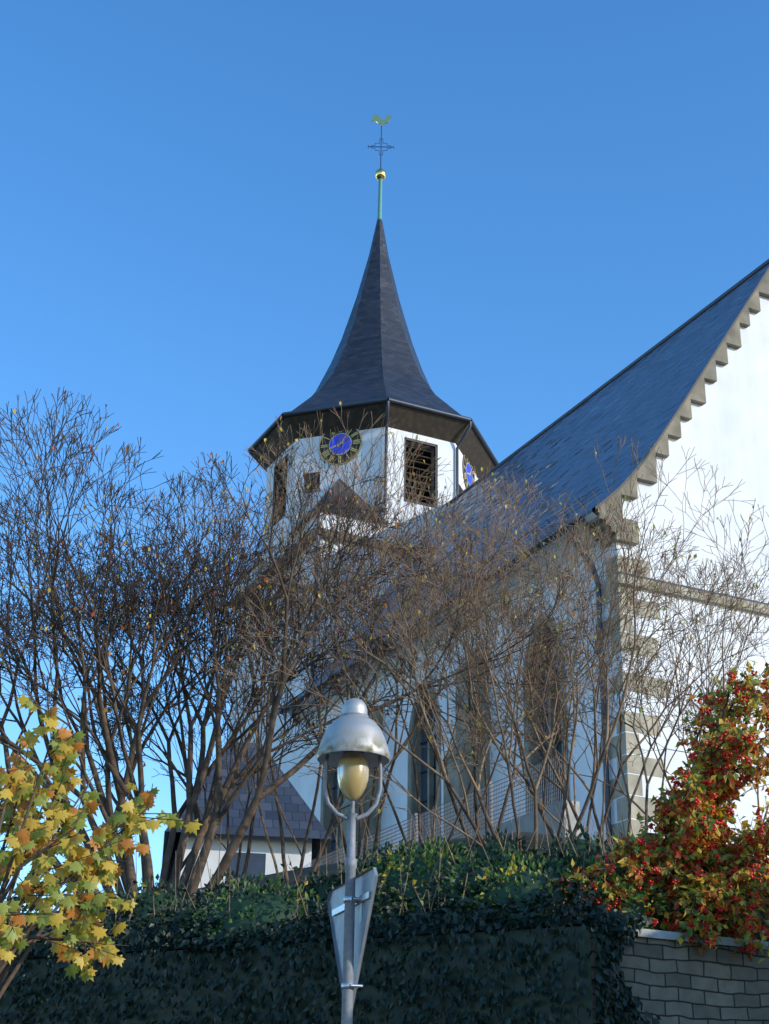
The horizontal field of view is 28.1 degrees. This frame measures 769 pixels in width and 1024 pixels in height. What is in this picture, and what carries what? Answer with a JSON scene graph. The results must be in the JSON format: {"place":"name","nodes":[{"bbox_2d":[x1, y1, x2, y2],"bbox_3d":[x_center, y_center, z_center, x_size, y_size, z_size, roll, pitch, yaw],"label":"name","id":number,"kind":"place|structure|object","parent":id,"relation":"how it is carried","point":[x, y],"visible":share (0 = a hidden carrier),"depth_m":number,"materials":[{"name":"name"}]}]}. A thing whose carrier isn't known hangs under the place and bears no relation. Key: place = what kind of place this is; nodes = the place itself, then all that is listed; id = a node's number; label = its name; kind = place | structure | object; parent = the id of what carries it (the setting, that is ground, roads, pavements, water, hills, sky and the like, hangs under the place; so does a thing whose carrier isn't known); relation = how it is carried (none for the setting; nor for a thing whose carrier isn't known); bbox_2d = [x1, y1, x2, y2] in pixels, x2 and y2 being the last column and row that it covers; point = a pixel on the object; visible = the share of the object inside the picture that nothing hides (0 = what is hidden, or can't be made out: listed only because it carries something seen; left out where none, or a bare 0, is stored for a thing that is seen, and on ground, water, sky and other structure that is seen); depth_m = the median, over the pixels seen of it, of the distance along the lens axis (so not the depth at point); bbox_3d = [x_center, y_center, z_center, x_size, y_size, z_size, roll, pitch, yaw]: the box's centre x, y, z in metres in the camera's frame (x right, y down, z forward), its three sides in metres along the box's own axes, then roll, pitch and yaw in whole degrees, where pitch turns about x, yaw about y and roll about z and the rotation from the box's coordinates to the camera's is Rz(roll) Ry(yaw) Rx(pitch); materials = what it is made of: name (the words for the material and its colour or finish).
{"place":"outdoors","nodes":[
{"label":"outdoors","id":0,"kind":"place"},
{"bbox_2d":[5,832,614,929],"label":"grass","id":1,"kind":"structure","parent":0,"point":[334,868],"depth_m":19.82,"materials":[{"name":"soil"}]},
{"bbox_2d":[89,524,379,880],"bbox_3d":[-1.898,2.853,21.590,3.839,5.136,4.490,-11,-27,25],"label":"bare shrub","id":2,"kind":"object","parent":1,"relation":"on","point":[257,738],"visible":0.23,"depth_m":21.27,"materials":[{"name":"brown plant"}]},
{"bbox_2d":[162,742,332,887],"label":"house","id":3,"kind":"structure","parent":1,"relation":"on","point":[296,809],"depth_m":28.79,"materials":[{"name":"tile"}]},
{"bbox_2d":[0,388,609,923],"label":"bare tree","id":4,"kind":"object","parent":1,"relation":"on","point":[58,632],"visible":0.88,"depth_m":18.51,"materials":[{"name":"brown plant"}]},
{"bbox_2d":[84,401,539,886],"bbox_3d":[-1.125,1.848,19.947,6.315,6.394,4.902,1,-24,0],"label":"bare shrub","id":5,"kind":"object","parent":1,"relation":"on","point":[329,831],"visible":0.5,"depth_m":19.47,"materials":[{"name":"brown plant"}]},
{"bbox_2d":[105,426,613,859],"bbox_3d":[-0.237,2.061,20.956,7.124,5.823,4.238,1,-24,0],"label":"bare shrub","id":6,"kind":"object","parent":1,"relation":"on","point":[395,722],"visible":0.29,"depth_m":20.75,"materials":[{"name":"brown plant"}]},
{"bbox_2d":[241,459,624,847],"bbox_3d":[0.750,2.094,20.634,5.284,5.599,3.910,1,-24,0],"label":"bare shrub","id":7,"kind":"object","parent":1,"relation":"on","point":[415,775],"visible":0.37,"depth_m":20.31,"materials":[{"name":"brown plant"}]},
{"bbox_2d":[104,780,768,950],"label":"undergrowth bushes","id":8,"kind":"object","parent":1,"relation":"on","point":[502,868],"visible":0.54,"depth_m":15.16,"materials":[{"name":"green plant"}]},
{"bbox_2d":[259,520,623,839],"bbox_3d":[0.907,2.468,21.365,5.279,4.548,4.039,1,-24,0],"label":"bare shrub","id":9,"kind":"object","parent":1,"relation":"on","point":[476,806],"visible":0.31,"depth_m":21.00,"materials":[{"name":"brown plant"}]},
{"bbox_2d":[311,753,580,866],"bbox_3d":[-1.236,7.632,28.645,0.260,2.520,17.400,12,-26,-24],"label":"fence on low wall","id":10,"kind":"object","parent":1,"relation":"on","point":[526,822],"visible":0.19,"depth_m":23.26,"materials":[{"name":"metal"}]},
{"bbox_2d":[207,435,762,861],"bbox_3d":[1.153,1.715,17.941,6.004,5.205,5.046,-14,-28,30],"label":"bare shrub","id":11,"kind":"object","parent":1,"relation":"on","point":[397,614],"visible":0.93,"depth_m":17.87,"materials":[{"name":"brown plant"}]},
{"bbox_2d":[278,259,768,865],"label":"church nave","id":12,"kind":"structure","parent":1,"relation":"on","point":[700,381],"depth_m":32.52,"materials":[{"name":"white paint"}]},
{"bbox_2d":[338,493,768,847],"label":"bare shrub","id":13,"kind":"object","parent":1,"relation":"on","point":[564,761],"visible":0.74,"depth_m":18.77,"materials":[{"name":"brown plant"}]},
{"bbox_2d":[358,513,768,839],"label":"bare shrub","id":14,"kind":"object","parent":1,"relation":"on","point":[540,809],"visible":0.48,"depth_m":19.77,"materials":[{"name":"brown plant"}]},
{"bbox_2d":[513,605,768,855],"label":"bare shrub","id":15,"kind":"object","parent":1,"relation":"on","point":[646,696],"visible":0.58,"depth_m":19.06,"materials":[{"name":"brown plant"}]},
{"bbox_2d":[546,660,768,978],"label":"berry shrub","id":16,"kind":"object","parent":1,"relation":"on","point":[702,867],"visible":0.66,"depth_m":14.04,"materials":[{"name":"red plant"}]},
{"bbox_2d":[229,114,498,794],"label":"church tower","id":17,"kind":"structure","parent":0,"point":[375,370],"depth_m":48.36,"materials":[{"name":"white paint"}]},
{"bbox_2d":[0,0,768,912],"label":"sky","id":18,"kind":"structure","parent":0,"point":[189,188],"materials":[{"name":"blue"}]},
{"label":"ground","id":19,"kind":"structure","parent":0,"visible":0},
{"bbox_2d":[0,693,202,997],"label":"maple tree","id":20,"kind":"object","parent":19,"relation":"on","point":[24,828],"visible":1,"depth_m":10.07,"materials":[{"name":"yellow plant"}]},
{"bbox_2d":[0,851,660,1023],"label":"ivy hedge","id":21,"kind":"object","parent":19,"relation":"on","point":[511,974],"visible":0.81,"depth_m":13.98,"materials":[{"name":"green plant"}]},
{"bbox_2d":[316,698,389,1023],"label":"street lamp with sign","id":22,"kind":"object","parent":19,"relation":"on","point":[353,749],"visible":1,"depth_m":10.20,"materials":[{"name":"metal"}]},
{"bbox_2d":[17,923,768,1023],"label":"retaining wall","id":23,"kind":"structure","parent":19,"relation":"on","point":[720,984],"depth_m":13.47,"materials":[{"name":"stone"}]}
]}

